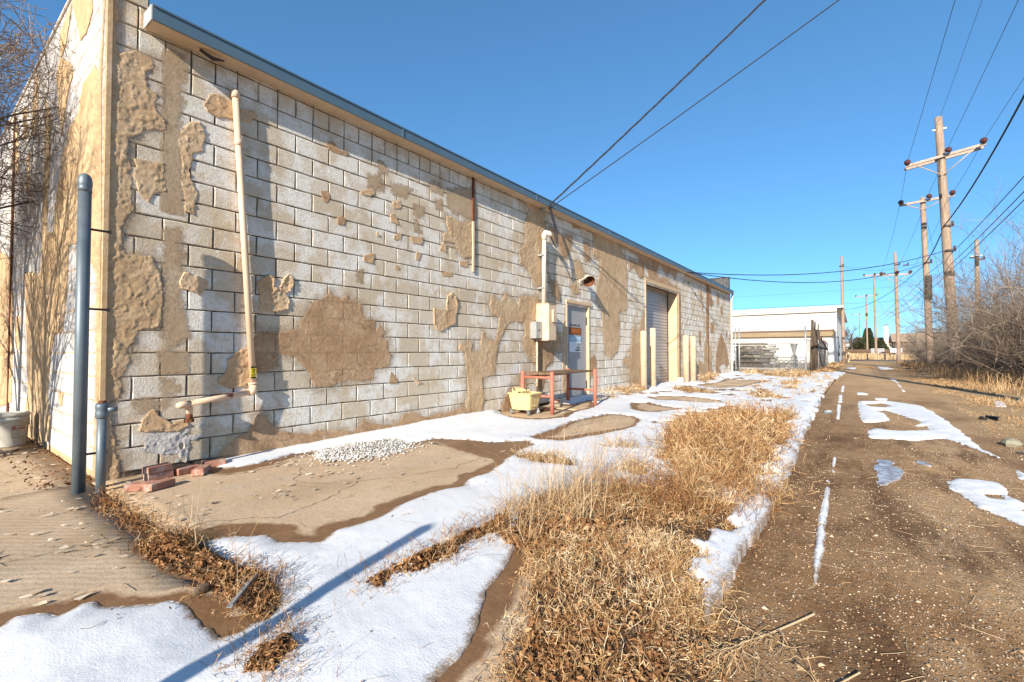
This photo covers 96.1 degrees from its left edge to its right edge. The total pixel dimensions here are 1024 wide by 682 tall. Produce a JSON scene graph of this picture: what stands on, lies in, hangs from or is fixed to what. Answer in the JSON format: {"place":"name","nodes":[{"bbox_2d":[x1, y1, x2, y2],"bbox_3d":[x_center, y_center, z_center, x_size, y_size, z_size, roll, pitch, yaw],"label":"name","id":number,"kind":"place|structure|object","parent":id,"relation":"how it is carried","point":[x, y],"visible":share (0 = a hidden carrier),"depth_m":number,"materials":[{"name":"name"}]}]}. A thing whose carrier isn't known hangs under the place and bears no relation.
{"place":"outdoors","nodes":[
{"label":"outdoors","id":0,"kind":"place"},
{"bbox_2d":[0,379,834,681],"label":"concrete apron","id":1,"kind":"object","parent":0,"point":[26,563],"visible":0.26,"depth_m":3.24,"materials":[{"name":"concrete"}]},
{"bbox_2d":[0,411,30,447],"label":"plastic bucket","id":2,"kind":"object","parent":1,"relation":"on","point":[14,426],"visible":1,"depth_m":5.17,"materials":[{"name":"plastic"}]},
{"bbox_2d":[2,437,94,489],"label":"leaf litter","id":3,"kind":"object","parent":1,"relation":"on","point":[67,482],"visible":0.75,"depth_m":4.08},
{"bbox_2d":[71,173,111,493],"bbox_3d":[-3.262,-0.021,3.576,0.089,2.545,0.207,-1,-2,37],"label":"steel post","id":4,"kind":"object","parent":1,"relation":"on","point":[81,336],"visible":0.95,"depth_m":3.51,"materials":[{"name":"metal"}]},
{"bbox_2d":[95,400,117,493],"bbox_3d":[-3.120,0.854,3.534,0.089,0.794,0.130,-1,-2,37],"label":"standpipe","id":5,"kind":"object","parent":1,"relation":"on","point":[103,409],"visible":0.92,"depth_m":3.50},
{"bbox_2d":[124,480,155,491],"bbox_3d":[-2.865,1.121,3.557,0.190,0.061,0.094,1,-1,-22],"label":"brick","id":6,"kind":"object","parent":1,"relation":"on","point":[133,486],"visible":0.7,"depth_m":3.51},
{"bbox_2d":[143,470,173,480],"bbox_3d":[-2.976,1.128,3.878,0.094,0.061,0.190,-1,-1,28],"label":"brick","id":7,"kind":"object","parent":1,"relation":"on","point":[160,475],"visible":0.8,"depth_m":3.84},
{"bbox_2d":[142,462,172,474],"bbox_3d":[-2.978,1.070,3.868,0.094,0.061,0.190,-1,-1,24],"label":"brick","id":8,"kind":"object","parent":7,"relation":"on","point":[157,468],"visible":1,"depth_m":3.83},
{"bbox_2d":[143,477,175,491],"bbox_3d":[-2.753,1.122,3.599,0.094,0.061,0.190,0,-1,17],"label":"brick","id":9,"kind":"object","parent":1,"relation":"on","point":[163,483],"visible":0.98,"depth_m":3.56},
{"bbox_2d":[173,464,198,475],"bbox_3d":[-2.862,1.133,4.055,0.094,0.061,0.190,-1,-1,25],"label":"brick","id":10,"kind":"object","parent":1,"relation":"on","point":[182,470],"visible":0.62,"depth_m":4.01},
{"bbox_2d":[66,475,311,630],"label":"dry weeds","id":11,"kind":"object","parent":1,"relation":"on","point":[138,518],"visible":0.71,"depth_m":2.32,"materials":[{"name":"plant"}]},
{"bbox_2d":[100,497,280,619],"bbox_3d":[-1.982,1.077,2.559,2.488,0.100,0.269,-1,-2,32],"label":"leaf pile","id":12,"kind":"object","parent":1,"relation":"on","point":[178,545],"visible":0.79,"depth_m":2.23,"materials":[{"name":"plant"}]},
{"bbox_2d":[226,573,257,607],"bbox_3d":[-1.141,1.052,1.954,0.023,0.016,0.230,6,3,-6],"label":"metal strip","id":13,"kind":"object","parent":12,"relation":"on","point":[241,592],"visible":0.93,"depth_m":1.93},
{"bbox_2d":[191,464,210,476],"bbox_3d":[-2.715,1.130,4.027,0.094,0.061,0.190,0,-1,-15],"label":"brick","id":14,"kind":"object","parent":1,"relation":"on","point":[200,470],"visible":1,"depth_m":3.95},
{"bbox_2d":[194,582,211,594],"bbox_3d":[-1.367,1.095,2.039,0.060,0.047,0.047,-21,18,-28],"label":"rock","id":15,"kind":"object","parent":1,"relation":"on","point":[206,585],"visible":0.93,"depth_m":2.03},
{"bbox_2d":[201,458,225,466],"bbox_3d":[-2.773,1.136,4.282,0.190,0.061,0.094,1,-2,-39],"label":"brick","id":16,"kind":"object","parent":1,"relation":"on","point":[216,462],"visible":0.7,"depth_m":4.26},
{"bbox_2d":[0,440,505,606],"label":"paint chips","id":17,"kind":"object","parent":1,"relation":"on","point":[46,593],"visible":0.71,"depth_m":3.02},
{"bbox_2d":[286,438,433,467],"bbox_3d":[-1.609,1.148,5.035,1.347,0.080,1.650,-1,-2,37],"label":"pebble heap","id":18,"kind":"object","parent":1,"relation":"on","point":[333,454],"visible":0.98,"depth_m":4.83,"materials":[{"name":"gravel"}]},
{"bbox_2d":[0,373,830,681],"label":"meltwater stain","id":19,"kind":"object","parent":1,"relation":"on","point":[468,665],"visible":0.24,"depth_m":2.18,"materials":[{"name":"soil"}]},
{"bbox_2d":[0,371,844,681],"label":"snow","id":20,"kind":"structure","parent":1,"relation":"on","point":[436,611],"depth_m":2.05,"materials":[{"name":"snow"}]},
{"bbox_2d":[241,632,297,673],"bbox_3d":[-0.822,1.069,1.610,0.206,0.073,0.288,0,-1,-4],"label":"leaf pile","id":21,"kind":"object","parent":20,"relation":"on","point":[286,642],"visible":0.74,"depth_m":1.56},
{"bbox_2d":[208,585,341,681],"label":"dry weeds","id":22,"kind":"object","parent":20,"relation":"on","point":[281,628],"visible":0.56,"depth_m":1.57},
{"bbox_2d":[82,414,658,680],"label":"straw specks","id":23,"kind":"object","parent":20,"relation":"on","point":[308,622],"visible":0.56,"depth_m":1.71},
{"bbox_2d":[110,412,642,681],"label":"leaf specks","id":24,"kind":"object","parent":20,"relation":"on","point":[391,516],"visible":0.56,"depth_m":2.81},
{"bbox_2d":[337,496,528,604],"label":"dry weeds","id":25,"kind":"object","parent":20,"relation":"on","point":[455,539],"visible":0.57,"depth_m":2.40,"materials":[{"name":"plant"}]},
{"bbox_2d":[373,522,505,584],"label":"leaf soil","id":26,"kind":"structure","parent":1,"relation":"on","point":[464,539],"depth_m":2.56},
{"bbox_2d":[366,506,511,587],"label":"leaf ridge","id":27,"kind":"structure","parent":26,"relation":"on","point":[418,557],"depth_m":2.28,"materials":[{"name":"plant"}]},
{"bbox_2d":[507,387,541,414],"bbox_3d":[0.221,1.028,7.927,0.486,0.444,0.426,-1,-2,35],"label":"mop bucket","id":28,"kind":"object","parent":1,"relation":"on","point":[521,399],"visible":1,"depth_m":7.80,"materials":[{"name":"yellow plastic"}]},
{"bbox_2d":[521,368,596,414],"bbox_3d":[0.914,0.914,8.633,0.680,0.745,1.674,-1,-2,37],"label":"work table","id":29,"kind":"object","parent":1,"relation":"on","point":[567,372],"visible":0.87,"depth_m":8.39,"materials":[{"name":"red paint"}]},
{"bbox_2d":[447,404,677,558],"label":"tall grass","id":30,"kind":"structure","parent":1,"relation":"on","point":[556,486],"depth_m":3.11,"materials":[{"name":"plant"}]},
{"bbox_2d":[640,331,646,389],"bbox_3d":[3.556,0.588,12.437,0.173,1.732,0.176,-1,-2,37],"label":"bollard","id":31,"kind":"object","parent":1,"relation":"on","point":[643,358],"visible":0.9,"depth_m":12.37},
{"bbox_2d":[650,328,655,386],"bbox_3d":[4.074,0.547,13.299,0.173,1.852,0.176,-1,-2,37],"label":"bollard","id":32,"kind":"object","parent":1,"relation":"on","point":[652,356],"visible":0.91,"depth_m":13.23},
{"bbox_2d":[682,335,689,381],"bbox_3d":[5.789,0.663,15.324,0.207,1.712,0.210,-1,-2,37],"label":"bollard","id":33,"kind":"object","parent":1,"relation":"on","point":[685,342],"visible":0.93,"depth_m":15.24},
{"bbox_2d":[690,336,695,380],"bbox_3d":[6.255,0.677,15.910,0.207,1.712,0.210,-1,-1,37],"label":"bollard","id":34,"kind":"object","parent":1,"relation":"on","point":[692,358],"visible":0.91,"depth_m":15.82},
{"bbox_2d":[0,0,1023,338],"label":"sky","id":35,"kind":"structure","parent":0,"point":[794,164],"materials":[{"name":"blue"}]},
{"bbox_2d":[662,361,1023,681],"bbox_3d":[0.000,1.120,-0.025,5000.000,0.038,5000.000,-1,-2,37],"label":"alley ground","id":36,"kind":"structure","parent":0,"point":[842,442],"depth_m":2.47,"materials":[{"name":"soil"}]},
{"bbox_2d":[0,1,45,152],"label":"bare tree","id":37,"kind":"object","parent":36,"relation":"on","point":[10,62],"visible":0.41,"depth_m":5.74,"materials":[{"name":"brown plant"}]},
{"bbox_2d":[0,0,72,268],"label":"bare tree","id":38,"kind":"object","parent":36,"relation":"on","point":[8,123],"visible":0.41,"depth_m":5.00,"materials":[{"name":"brown plant"}]},
{"bbox_2d":[0,0,733,481],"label":"block building","id":39,"kind":"structure","parent":36,"relation":"on","point":[394,274],"depth_m":5.22,"materials":[{"name":"paint"}]},
{"bbox_2d":[176,88,257,422],"bbox_3d":[-2.822,-0.897,4.451,0.140,3.286,0.773,-1,-1,26],"label":"gas pipe","id":40,"kind":"object","parent":39,"relation":"attached to","point":[252,383],"visible":1,"depth_m":4.64,"materials":[{"name":"metal"}]},
{"bbox_2d":[530,321,541,338],"bbox_3d":[0.465,-0.211,8.853,0.154,0.325,0.202,-1,-2,37],"label":"meter box","id":41,"kind":"object","parent":39,"relation":"attached to","point":[536,330],"visible":1,"depth_m":8.79,"materials":[{"name":"metal"}]},
{"bbox_2d":[534,339,537,391],"bbox_3d":[0.472,0.638,8.921,0.064,1.370,0.060,-1,-2,37],"label":"conduit","id":42,"kind":"object","parent":39,"relation":"attached to","point":[536,382],"visible":0.65,"depth_m":8.90,"materials":[{"name":"metal"}]},
{"bbox_2d":[536,303,556,340],"bbox_3d":[0.687,-0.366,9.005,0.335,0.722,0.295,-1,-2,37],"label":"electrical cabinet","id":43,"kind":"object","parent":39,"relation":"attached to","point":[546,314],"visible":0.98,"depth_m":8.90,"materials":[{"name":"metal"}]},
{"bbox_2d":[538,207,558,302],"bbox_3d":[0.716,-1.729,9.090,0.416,2.034,0.183,0,-1,2],"label":"service mast","id":44,"kind":"object","parent":39,"relation":"attached to","point":[545,233],"visible":0.98,"depth_m":9.04,"materials":[{"name":"beige metal"}]},
{"bbox_2d":[550,0,765,205],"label":"power line","id":45,"kind":"object","parent":44,"relation":"attached to","point":[663,97],"visible":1,"depth_m":8.31,"materials":[{"name":"black metal"}]},
{"bbox_2d":[550,0,838,207],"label":"power line","id":46,"kind":"object","parent":44,"relation":"attached to","point":[700,100],"visible":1,"depth_m":8.07,"materials":[{"name":"rubber"}]},
{"bbox_2d":[568,306,586,396],"bbox_3d":[1.460,0.251,10.368,0.105,2.050,0.985,-1,-2,37],"label":"door","id":47,"kind":"structure","parent":39,"relation":"in","point":[577,319],"depth_m":10.41,"materials":[{"name":"metal"}]},
{"bbox_2d":[579,275,594,286],"bbox_3d":[1.671,-1.358,10.331,0.392,0.289,0.283,-1,-2,37],"label":"wall lamp","id":48,"kind":"object","parent":39,"relation":"attached to","point":[588,280],"visible":1,"depth_m":10.36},
{"bbox_2d":[646,287,668,383],"bbox_3d":[4.617,-0.154,15.169,0.070,3.140,3.080,-1,-2,37],"label":"roll door","id":49,"kind":"structure","parent":39,"relation":"in","point":[656,301],"depth_m":15.67,"materials":[{"name":"metal"}]},
{"bbox_2d":[508,453,771,681],"bbox_3d":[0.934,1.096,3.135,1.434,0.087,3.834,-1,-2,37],"label":"leaf litter","id":50,"kind":"object","parent":36,"relation":"on","point":[551,676],"visible":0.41,"depth_m":2.01,"materials":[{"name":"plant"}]},
{"bbox_2d":[502,513,624,555],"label":"leaf litter","id":51,"kind":"object","parent":50,"relation":"on","point":[546,529],"visible":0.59,"depth_m":2.55,"materials":[{"name":"plant"}]},
{"bbox_2d":[513,604,675,681],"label":"leaf litter","id":52,"kind":"object","parent":50,"relation":"on","point":[645,678],"visible":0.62,"depth_m":1.58,"materials":[{"name":"plant"}]},
{"bbox_2d":[474,393,822,681],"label":"dry weeds","id":53,"kind":"object","parent":50,"relation":"on","point":[738,435],"visible":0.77,"depth_m":2.54,"materials":[{"name":"plant"}]},
{"bbox_2d":[510,361,845,477],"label":"weed tufts","id":54,"kind":"object","parent":36,"relation":"on","point":[789,373],"visible":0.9,"depth_m":10.98,"materials":[{"name":"plant"}]},
{"bbox_2d":[637,602,828,681],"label":"fallen branch","id":55,"kind":"object","parent":36,"relation":"on","point":[723,649],"visible":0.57,"depth_m":1.70,"materials":[{"name":"wood"}]},
{"bbox_2d":[733,343,781,370],"bbox_3d":[13.358,0.871,25.058,2.406,1.524,1.270,-1,-2,37],"label":"salvage stack","id":56,"kind":"object","parent":36,"relation":"on","point":[753,359],"visible":0.71,"depth_m":24.66,"materials":[{"name":"grey wood"}]},
{"bbox_2d":[734,325,806,372],"bbox_3d":[12.851,0.529,23.004,3.152,2.530,0.092,-1,-2,32],"label":"chain link fence","id":57,"kind":"object","parent":36,"relation":"on","point":[739,344],"visible":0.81,"depth_m":22.92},
{"bbox_2d":[730,305,847,362],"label":"white building","id":58,"kind":"structure","parent":36,"relation":"on","point":[763,324],"depth_m":48.31,"materials":[{"name":"paint"}]},
{"bbox_2d":[754,344,792,360],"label":"overhead door","id":59,"kind":"structure","parent":58,"relation":"in","point":[781,346],"depth_m":48.49,"materials":[{"name":"white plastic"}]},
{"bbox_2d":[777,357,804,370],"bbox_3d":[15.268,1.252,25.095,1.400,0.780,0.580,-1,-2,37],"label":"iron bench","id":60,"kind":"object","parent":36,"relation":"on","point":[796,365],"visible":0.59,"depth_m":24.88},
{"bbox_2d":[790,343,797,369],"bbox_3d":[15.476,0.886,25.248,0.390,1.520,0.400,-1,-2,37],"label":"stone urn","id":61,"kind":"object","parent":36,"relation":"on","point":[794,349],"visible":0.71,"depth_m":25.16,"materials":[{"name":"grey concrete"}]},
{"bbox_2d":[806,339,828,370],"bbox_3d":[18.605,0.915,27.841,0.092,1.980,14.306,-1,-2,38],"label":"chain link fence","id":62,"kind":"object","parent":36,"relation":"on","point":[823,357],"visible":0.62,"depth_m":28.90,"materials":[{"name":"grey metal"}]},
{"bbox_2d":[810,319,827,371],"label":"fence stakes","id":63,"kind":"object","parent":62,"relation":"attached to","point":[815,337],"visible":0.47,"depth_m":24.65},
{"bbox_2d":[812,524,825,584],"bbox_3d":[1.751,1.188,2.623,0.051,0.048,0.962,-1,-2,35],"label":"snow streak","id":64,"kind":"object","parent":36,"relation":"on","point":[819,549],"visible":0.94,"depth_m":2.58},
{"bbox_2d":[817,515,826,524],"bbox_3d":[2.064,1.199,3.064,0.049,0.041,0.243,-1,-2,37],"label":"snow streak","id":65,"kind":"object","parent":36,"relation":"on","point":[822,519],"visible":0.81,"depth_m":3.05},
{"bbox_2d":[819,487,829,516],"bbox_3d":[2.365,1.208,3.468,0.051,0.044,0.818,-1,-2,37],"label":"snow streak","id":66,"kind":"object","parent":36,"relation":"on","point":[824,507],"visible":0.86,"depth_m":3.37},
{"bbox_2d":[796,651,860,681],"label":"fallen twig","id":67,"kind":"object","parent":36,"relation":"on","point":[851,677],"visible":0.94,"depth_m":1.56,"materials":[{"name":"wood"}]},
{"bbox_2d":[836,404,840,418],"bbox_3d":[6.105,1.315,8.608,0.074,0.052,2.575,-1,-2,36],"label":"snow streak","id":68,"kind":"object","parent":36,"relation":"on","point":[838,410],"visible":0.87,"depth_m":8.58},
{"bbox_2d":[839,256,845,362],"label":"utility pole","id":69,"kind":"object","parent":36,"relation":"on","point":[842,318],"visible":0.96,"depth_m":45.86,"materials":[{"name":"brown wood"}]},
{"bbox_2d":[709,402,1023,681],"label":"alley pebbles","id":70,"kind":"object","parent":36,"relation":"on","point":[830,672],"visible":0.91,"depth_m":2.35,"materials":[{"name":"gravel"}]},
{"bbox_2d":[873,459,904,486],"bbox_3d":[3.470,1.218,4.228,0.235,0.031,1.226,-1,-2,37],"label":"ice sheet","id":71,"kind":"object","parent":36,"relation":"on","point":[888,472],"visible":0.95,"depth_m":4.22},
{"bbox_2d":[757,409,1023,666],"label":"alley stones","id":72,"kind":"object","parent":36,"relation":"on","point":[917,601],"visible":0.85,"depth_m":2.04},
{"bbox_2d":[879,252,912,363],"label":"utility pole","id":73,"kind":"object","parent":36,"relation":"on","point":[897,320],"visible":0.89,"depth_m":41.99,"materials":[{"name":"brown wood"}]},
{"bbox_2d":[804,458,1022,681],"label":"straw bits","id":74,"kind":"object","parent":36,"relation":"on","point":[919,546],"visible":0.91,"depth_m":2.73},
{"bbox_2d":[914,460,931,465],"bbox_3d":[4.094,1.227,4.596,0.126,0.026,0.249,-1,-1,26],"label":"ice sheet","id":75,"kind":"object","parent":36,"relation":"on","point":[923,463],"visible":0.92,"depth_m":4.57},
{"bbox_2d":[898,190,955,367],"bbox_3d":[25.799,-3.552,28.588,2.695,11.153,0.792,-1,-2,37],"label":"utility pole","id":76,"kind":"object","parent":36,"relation":"on","point":[924,238],"visible":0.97,"depth_m":28.68,"materials":[{"name":"brown wood"}]},
{"bbox_2d":[889,324,966,363],"bbox_3d":[31.620,0.227,33.322,5.839,4.212,6.506,0,-1,10],"label":"bare shrub","id":77,"kind":"object","parent":36,"relation":"on","point":[918,356],"visible":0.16,"depth_m":34.57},
{"bbox_2d":[857,401,999,457],"bbox_3d":[6.521,1.282,7.700,1.206,0.075,6.209,-1,-2,37],"label":"snow patch","id":78,"kind":"object","parent":36,"relation":"on","point":[939,427],"visible":0.98,"depth_m":6.86,"materials":[{"name":"snow"}]},
{"bbox_2d":[882,317,974,364],"bbox_3d":[29.321,0.293,30.614,6.350,4.015,5.920,0,-1,-14],"label":"bare shrub","id":79,"kind":"object","parent":36,"relation":"on","point":[940,355],"visible":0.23,"depth_m":30.78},
{"bbox_2d":[849,169,1023,381],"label":"bare shrub","id":80,"kind":"object","parent":36,"relation":"on","point":[966,316],"visible":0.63,"depth_m":17.88,"materials":[{"name":"plant"}]},
{"bbox_2d":[904,116,987,370],"bbox_3d":[22.582,-4.958,23.985,3.201,13.764,0.964,-1,-2,37],"label":"utility pole","id":81,"kind":"object","parent":36,"relation":"on","point":[941,157],"visible":0.85,"depth_m":24.00,"materials":[{"name":"brown wood"}]},
{"bbox_2d":[687,249,948,282],"bbox_3d":[16.674,-3.694,21.564,22.960,2.718,2.439,1,-2,-32],"label":"power line","id":82,"kind":"object","parent":81,"relation":"attached to","point":[808,273],"visible":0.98,"depth_m":20.03,"materials":[{"name":"rubber"}]},
{"bbox_2d":[908,1,954,158],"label":"power line","id":83,"kind":"object","parent":81,"relation":"attached to","point":[934,70],"visible":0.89,"depth_m":16.26,"materials":[{"name":"grey metal"}]},
{"bbox_2d":[867,176,1023,320],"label":"power line","id":84,"kind":"object","parent":81,"relation":"attached to","point":[969,235],"visible":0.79,"depth_m":18.53,"materials":[{"name":"black metal"}]},
{"bbox_2d":[874,191,1023,322],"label":"power line","id":85,"kind":"object","parent":81,"relation":"attached to","point":[970,245],"visible":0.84,"depth_m":18.35,"materials":[{"name":"black metal"}]},
{"bbox_2d":[879,200,1023,323],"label":"power line","id":86,"kind":"object","parent":81,"relation":"attached to","point":[974,248],"visible":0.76,"depth_m":17.61,"materials":[{"name":"rubber"}]},
{"bbox_2d":[939,1,981,118],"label":"power line","id":87,"kind":"object","parent":81,"relation":"attached to","point":[962,54],"visible":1,"depth_m":18.50,"materials":[{"name":"grey metal"}]},
{"bbox_2d":[926,94,1023,260],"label":"power line","id":88,"kind":"object","parent":81,"relation":"attached to","point":[1009,122],"visible":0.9,"depth_m":16.58,"materials":[{"name":"black metal"}]},
{"bbox_2d":[947,1,1017,148],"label":"power line","id":89,"kind":"object","parent":81,"relation":"attached to","point":[986,67],"visible":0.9,"depth_m":16.48,"materials":[{"name":"grey metal"}]},
{"bbox_2d":[869,223,1023,384],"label":"bare shrub","id":90,"kind":"object","parent":36,"relation":"on","point":[1014,344],"visible":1,"depth_m":14.59,"materials":[{"name":"plant"}]},
{"bbox_2d":[895,255,1023,377],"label":"bare shrub","id":91,"kind":"object","parent":36,"relation":"on","point":[984,361],"visible":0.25,"depth_m":19.59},
{"bbox_2d":[909,227,1023,371],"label":"bare shrub","id":92,"kind":"object","parent":36,"relation":"on","point":[971,302],"visible":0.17,"depth_m":21.73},
{"bbox_2d":[916,302,1020,371],"bbox_3d":[25.871,0.025,23.914,7.030,4.879,7.215,0,-1,8],"label":"bare shrub","id":93,"kind":"object","parent":36,"relation":"on","point":[971,349],"visible":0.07,"depth_m":24.48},
{"bbox_2d":[969,240,984,330],"bbox_3d":[31.750,-2.415,31.363,0.750,9.002,0.368,-1,-2,37],"label":"utility pole","id":94,"kind":"object","parent":36,"relation":"on","point":[976,253],"visible":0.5,"depth_m":31.37,"materials":[{"name":"brown wood"}]},
{"bbox_2d":[947,479,1023,526],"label":"snow patch","id":95,"kind":"object","parent":36,"relation":"on","point":[976,491],"visible":0.96,"depth_m":3.42,"materials":[{"name":"snow"}]},
{"bbox_2d":[979,415,998,420],"bbox_3d":[7.714,1.246,7.451,0.234,0.061,0.267,-1,-2,37],"label":"rubber scrap","id":96,"kind":"object","parent":36,"relation":"on","point":[986,417],"visible":1,"depth_m":7.47,"materials":[{"name":"black rubber"}]},
{"bbox_2d":[1001,438,1022,446],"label":"stone","id":97,"kind":"object","parent":36,"relation":"on","point":[1009,442],"visible":0.97,"depth_m":5.41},
{"bbox_2d":[1015,470,1023,479],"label":"snow patch","id":98,"kind":"object","parent":36,"relation":"on","point":[1020,474],"visible":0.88,"depth_m":4.15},
{"bbox_2d":[841,360,917,360],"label":"road","id":99,"kind":"structure","parent":0,"point":[876,360],"depth_m":55.37,"materials":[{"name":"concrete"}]},
{"bbox_2d":[856,359,1023,458],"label":"verge grass","id":100,"kind":"structure","parent":0,"point":[967,379],"depth_m":15.48,"materials":[{"name":"plant"}]},
{"label":"field ground","id":101,"kind":"structure","parent":0,"visible":0},
{"bbox_2d":[845,321,863,348],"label":"bare tree","id":102,"kind":"object","parent":101,"relation":"on","point":[850,342],"visible":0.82,"depth_m":110.52,"materials":[{"name":"brown plant"}]},
{"bbox_2d":[848,337,869,348],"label":"evergreen tree","id":103,"kind":"object","parent":101,"relation":"on","point":[861,344],"visible":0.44,"depth_m":117.30,"materials":[{"name":"green plant"}]},
{"bbox_2d":[855,294,876,348],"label":"utility pole","id":104,"kind":"object","parent":101,"relation":"on","point":[866,313],"visible":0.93,"depth_m":102.96,"materials":[{"name":"brown wood"}]},
{"bbox_2d":[862,328,874,348],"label":"evergreen tree","id":105,"kind":"object","parent":101,"relation":"on","point":[871,340],"visible":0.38,"depth_m":121.82,"materials":[{"name":"green plant"}]},
{"bbox_2d":[846,349,891,354],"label":"rail embankment","id":106,"kind":"structure","parent":101,"relation":"on","point":[858,351],"depth_m":97.29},
{"bbox_2d":[863,272,885,354],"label":"utility pole","id":107,"kind":"object","parent":101,"relation":"on","point":[875,325],"visible":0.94,"depth_m":78.56,"materials":[{"name":"brown wood"}]},
{"bbox_2d":[871,348,884,356],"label":"concrete box","id":108,"kind":"object","parent":101,"relation":"on","point":[880,350],"visible":0.54,"depth_m":85.22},
{"bbox_2d":[871,339,889,348],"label":"evergreen tree","id":109,"kind":"object","parent":101,"relation":"on","point":[881,343],"visible":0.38,"depth_m":116.47,"materials":[{"name":"green plant"}]},
{"bbox_2d":[846,352,920,359],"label":"field grass","id":110,"kind":"structure","parent":101,"relation":"on","point":[871,356],"depth_m":63.29,"materials":[{"name":"plant"}]},
{"bbox_2d":[877,325,890,347],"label":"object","id":111,"kind":"structure","parent":101,"relation":"on","point":[885,338],"depth_m":132.81,"materials":[{"name":"metal"}]},
{"bbox_2d":[888,333,940,354],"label":"house","id":112,"kind":"structure","parent":101,"relation":"on","point":[892,338],"depth_m":74.31,"materials":[{"name":"beige"}]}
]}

